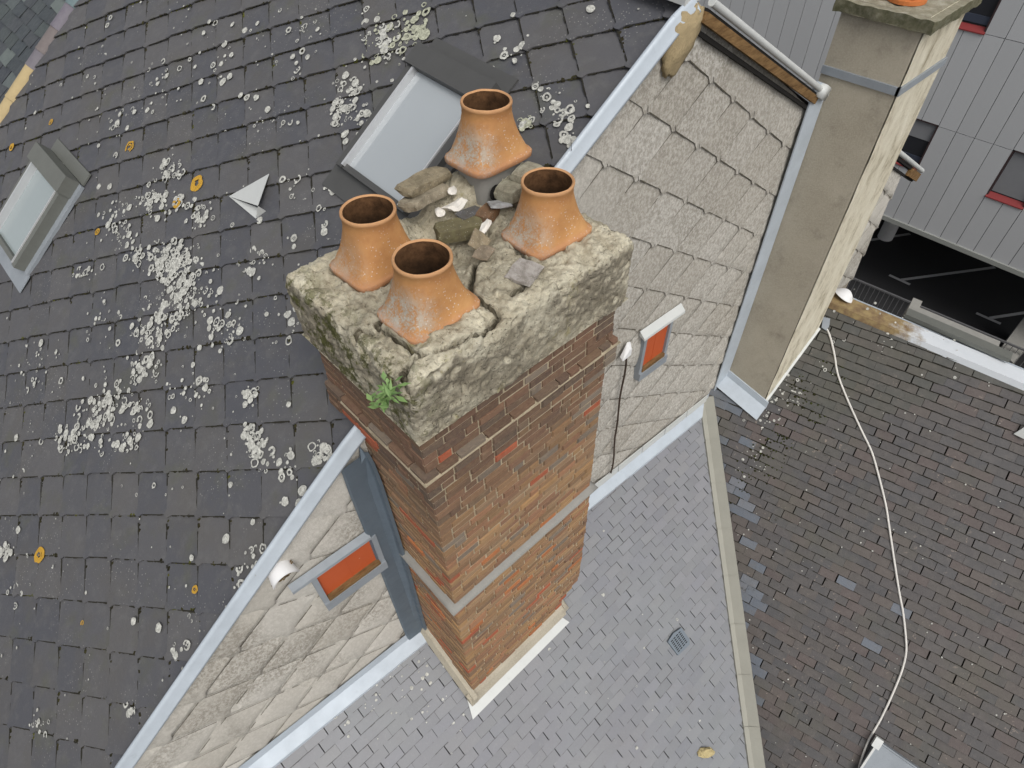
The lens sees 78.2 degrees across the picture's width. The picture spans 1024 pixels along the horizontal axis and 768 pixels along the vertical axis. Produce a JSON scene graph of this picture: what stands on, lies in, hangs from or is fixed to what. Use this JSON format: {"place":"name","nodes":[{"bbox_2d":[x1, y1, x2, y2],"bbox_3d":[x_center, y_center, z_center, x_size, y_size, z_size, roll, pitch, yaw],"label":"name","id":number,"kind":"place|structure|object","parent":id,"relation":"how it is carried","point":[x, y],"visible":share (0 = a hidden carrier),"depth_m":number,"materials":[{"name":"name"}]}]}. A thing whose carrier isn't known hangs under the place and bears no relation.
{"place":"outdoors","nodes":[
{"label":"outdoors","id":0,"kind":"place"},
{"bbox_2d":[0,0,77,122],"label":"neighbour house","id":1,"kind":"structure","parent":0,"point":[29,29],"depth_m":8.39,"materials":[{"name":"grey tile"}]},
{"bbox_2d":[846,219,1023,367],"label":"ground","id":2,"kind":"structure","parent":0,"point":[965,297],"depth_m":18.14,"materials":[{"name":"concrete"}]},
{"bbox_2d":[0,0,924,767],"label":"tall house","id":3,"kind":"structure","parent":2,"relation":"on","point":[188,470],"depth_m":5.36,"materials":[{"name":"stone"}]},
{"bbox_2d":[271,560,292,586],"bbox_3d":[-1.670,1.386,4.587,0.210,0.129,0.076,-35,56,-27],"label":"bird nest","id":4,"kind":"object","parent":3,"relation":"on","point":[283,578],"visible":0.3,"depth_m":4.58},
{"bbox_2d":[288,532,387,610],"bbox_3d":[-1.410,1.542,5.148,0.745,0.615,0.135,-33,55,-25],"label":"window","id":5,"kind":"structure","parent":3,"relation":"in","point":[348,569],"depth_m":5.15,"materials":[{"name":"metal"}]},
{"bbox_2d":[610,342,631,472],"bbox_3d":[1.184,0.390,7.124,0.197,2.375,0.059,-35,56,-27],"label":"cable","id":6,"kind":"object","parent":3,"relation":"attached to","point":[626,353],"visible":1,"depth_m":6.68,"materials":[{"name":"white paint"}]},
{"bbox_2d":[633,303,684,381],"bbox_3d":[1.549,-0.442,6.790,0.650,0.750,0.145,-33,55,-25],"label":"window","id":7,"kind":"structure","parent":3,"relation":"in","point":[655,338],"depth_m":6.74,"materials":[{"name":"metal"}]},
{"bbox_2d":[661,2,704,78],"bbox_3d":[1.153,-2.328,4.280,0.374,0.438,0.149,-35,56,-27],"label":"foam lump","id":8,"kind":"object","parent":3,"relation":"attached to","point":[675,55],"visible":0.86,"depth_m":4.21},
{"bbox_2d":[275,292,1023,767],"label":"building","id":9,"kind":"structure","parent":2,"relation":"on","point":[731,600],"depth_m":8.01,"materials":[{"name":"tile"}]},
{"bbox_2d":[285,162,633,718],"bbox_3d":[-0.244,1.149,5.790,1.904,6.060,1.366,-35,56,-27],"label":"brick chimney","id":10,"kind":"object","parent":9,"relation":"on","point":[480,445],"visible":0.7,"depth_m":4.09,"materials":[{"name":"brown brick"}]},
{"bbox_2d":[329,194,410,292],"bbox_3d":[-0.797,-0.845,3.632,0.504,0.379,0.399,-36,56,-28],"label":"chimney pot","id":11,"kind":"object","parent":10,"relation":"on","point":[374,236],"visible":0.85,"depth_m":3.56,"materials":[{"name":"ceramic"}]},
{"bbox_2d":[366,371,409,411],"bbox_3d":[-0.610,0.055,3.086,0.226,0.142,0.192,-35,56,-27],"label":"wild plant","id":12,"kind":"object","parent":10,"relation":"on","point":[388,390],"visible":1,"depth_m":3.06,"materials":[{"name":"green plant"}]},
{"bbox_2d":[397,183,449,212],"bbox_3d":[-0.553,-1.181,3.979,0.170,0.073,0.355,15,43,33],"label":"mortar slab","id":13,"kind":"object","parent":10,"relation":"on","point":[419,202],"depth_m":3.90,"materials":[{"name":"beige concrete"}]},
{"bbox_2d":[394,166,452,197],"bbox_3d":[-0.556,-1.284,3.989,0.141,0.060,0.414,32,49,20],"label":"mortar slab","id":14,"kind":"object","parent":13,"relation":"on","point":[420,182],"depth_m":3.95,"materials":[{"name":"beige concrete"}]},
{"bbox_2d":[377,239,479,344],"bbox_3d":[-0.458,-0.526,3.357,0.399,0.378,0.504,36,57,28],"label":"chimney pot","id":15,"kind":"object","parent":10,"relation":"on","point":[428,293],"visible":0.99,"depth_m":3.30,"materials":[{"name":"ceramic"}]},
{"bbox_2d":[435,207,444,217],"bbox_3d":[-0.456,-1.093,4.006,0.067,0.035,0.093,-4,48,-2],"label":"lime lump","id":16,"kind":"object","parent":10,"relation":"on","point":[439,212],"visible":1,"depth_m":3.99,"materials":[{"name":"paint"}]},
{"bbox_2d":[448,186,456,194],"bbox_3d":[-0.381,-1.236,4.024,0.062,0.030,0.106,4,41,-10],"label":"lime lump","id":17,"kind":"object","parent":10,"relation":"on","point":[452,190],"visible":1,"depth_m":4.01,"materials":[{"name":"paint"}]},
{"bbox_2d":[441,197,467,210],"bbox_3d":[-0.360,-1.143,4.017,0.121,0.059,0.157,31,55,19],"label":"lime lump","id":18,"kind":"object","parent":10,"relation":"on","point":[458,204],"visible":1,"depth_m":4.00,"materials":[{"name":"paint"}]},
{"bbox_2d":[433,216,481,243],"bbox_3d":[-0.330,-0.964,3.933,0.303,0.091,0.132,-14,49,-13],"label":"loose brick","id":19,"kind":"object","parent":10,"relation":"on","point":[457,229],"visible":0.82,"depth_m":3.89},
{"bbox_2d":[454,205,479,219],"bbox_3d":[-0.266,-1.085,3.987,0.186,0.016,0.092,-32,57,-31],"label":"slate fragment","id":20,"kind":"object","parent":19,"relation":"on","point":[467,213],"visible":0.98,"depth_m":3.97,"materials":[{"name":"grey stone"}]},
{"bbox_2d":[480,219,491,233],"bbox_3d":[-0.164,-0.965,3.883,0.058,0.056,0.134,13,50,12],"label":"lime lump","id":21,"kind":"object","parent":19,"relation":"on","point":[485,225],"visible":0.88,"depth_m":3.87,"materials":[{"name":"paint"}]},
{"bbox_2d":[468,228,490,249],"bbox_3d":[-0.197,-0.859,3.802,0.129,0.022,0.152,36,54,-20],"label":"tile fragment","id":22,"kind":"object","parent":10,"relation":"on","point":[478,239],"visible":0.91,"depth_m":3.79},
{"bbox_2d":[472,245,495,260],"bbox_3d":[-0.167,-0.783,3.758,0.105,0.021,0.137,20,49,14],"label":"tile fragment","id":23,"kind":"object","parent":10,"relation":"on","point":[484,252],"visible":1,"depth_m":3.74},
{"bbox_2d":[475,203,499,222],"bbox_3d":[-0.159,-1.081,4.019,0.104,0.072,0.169,20,52,18],"label":"loose brick","id":24,"kind":"object","parent":10,"relation":"on","point":[485,211],"visible":0.6,"depth_m":3.98,"materials":[{"name":"brown brick"}]},
{"bbox_2d":[444,89,531,178],"bbox_3d":[-0.154,-1.591,3.943,0.504,0.379,0.399,-36,56,-28],"label":"chimney pot","id":25,"kind":"object","parent":10,"relation":"on","point":[489,142],"visible":1,"depth_m":3.88,"materials":[{"name":"ceramic"}]},
{"bbox_2d":[487,200,512,208],"bbox_3d":[-0.075,-1.141,3.996,0.156,0.023,0.127,-8,34,-13],"label":"tile fragment","id":26,"kind":"object","parent":10,"relation":"on","point":[496,204],"visible":0.91,"depth_m":3.97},
{"bbox_2d":[494,177,521,203],"bbox_3d":[-0.009,-1.235,4.027,0.156,0.083,0.176,27,54,23],"label":"mortar block","id":27,"kind":"object","parent":10,"relation":"on","point":[507,190],"depth_m":3.98,"materials":[{"name":"grey concrete"}]},
{"bbox_2d":[504,258,543,286],"bbox_3d":[0.071,-0.643,3.621,0.173,0.025,0.194,24,56,18],"label":"tile fragment","id":28,"kind":"object","parent":10,"relation":"on","point":[522,271],"visible":1,"depth_m":3.60,"materials":[{"name":"grey tile"}]},
{"bbox_2d":[510,161,542,183],"bbox_3d":[0.106,-1.338,4.049,0.166,0.084,0.204,30,55,25],"label":"mortar block","id":29,"kind":"object","parent":10,"relation":"on","point":[519,172],"depth_m":4.02,"materials":[{"name":"grey concrete"}]},
{"bbox_2d":[501,167,591,260],"bbox_3d":[0.212,-1.059,3.805,0.505,0.378,0.400,-33,54,-26],"label":"chimney pot","id":30,"kind":"object","parent":10,"relation":"on","point":[547,221],"visible":1,"depth_m":3.75,"materials":[{"name":"ceramic"}]},
{"bbox_2d":[697,747,714,757],"bbox_3d":[2.402,4.554,7.790,0.239,0.134,0.112,-7,48,-5],"label":"loose stone","id":31,"kind":"object","parent":9,"relation":"on","point":[705,752],"visible":1,"depth_m":7.76,"materials":[{"name":"beige stone"}]},
{"bbox_2d":[821,317,829,330],"bbox_3d":[4.277,-0.818,8.593,0.100,0.149,0.183,9,49,9],"label":"cable bracket","id":32,"kind":"object","parent":9,"relation":"attached to","point":[825,323],"visible":0.88,"depth_m":8.57,"materials":[{"name":"metal"}]},
{"bbox_2d":[836,288,852,302],"bbox_3d":[4.545,-1.143,8.725,0.273,0.415,0.297,-35,56,-27],"label":"satellite dish","id":33,"kind":"object","parent":9,"relation":"attached to","point":[844,294],"visible":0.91,"depth_m":8.55,"materials":[{"name":"white paint"}]},
{"bbox_2d":[714,0,981,419],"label":"rendered chimney","id":34,"kind":"object","parent":9,"relation":"on","point":[885,61],"visible":0.84,"depth_m":6.51,"materials":[{"name":"paint"}]},
{"bbox_2d":[888,0,926,5],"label":"slotted pot","id":35,"kind":"object","parent":34,"relation":"on","point":[911,2],"visible":1,"depth_m":5.34,"materials":[{"name":"ceramic"}]},
{"bbox_2d":[826,329,907,767],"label":"cable","id":36,"kind":"object","parent":9,"relation":"on","point":[899,594],"visible":1,"depth_m":8.03,"materials":[{"name":"white plastic"}]},
{"bbox_2d":[697,0,1023,277],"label":"office block","id":37,"kind":"structure","parent":2,"relation":"on","point":[963,146],"depth_m":14.13,"materials":[{"name":"grey metal"}]},
{"bbox_2d":[895,118,938,168],"bbox_3d":[9.284,-5.615,14.661,0.118,1.100,0.769,-35,56,-27],"label":"window","id":38,"kind":"structure","parent":37,"relation":"in","point":[922,132],"depth_m":14.54,"materials":[{"name":"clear glass"}]},
{"bbox_2d":[958,0,1001,34],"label":"window","id":39,"kind":"structure","parent":37,"relation":"in","point":[979,18],"depth_m":12.62,"materials":[{"name":"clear glass"}]},
{"bbox_2d":[985,149,1023,209],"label":"window","id":40,"kind":"structure","parent":37,"relation":"in","point":[1007,188],"depth_m":13.69,"materials":[{"name":"grey glass"}]},
{"bbox_2d":[846,277,1023,366],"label":"railing","id":41,"kind":"object","parent":2,"relation":"on","point":[947,317],"visible":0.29,"depth_m":15.87,"materials":[{"name":"grey metal"}]},
{"bbox_2d":[870,233,1023,323],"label":"parking marking","id":42,"kind":"object","parent":2,"relation":"on","point":[991,318],"visible":0.87,"depth_m":18.36,"materials":[{"name":"paint"}]},
{"bbox_2d":[1001,318,1023,363],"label":"concrete pier","id":43,"kind":"structure","parent":0,"point":[1016,337],"depth_m":15.29,"materials":[{"name":"grey concrete"}]}
]}

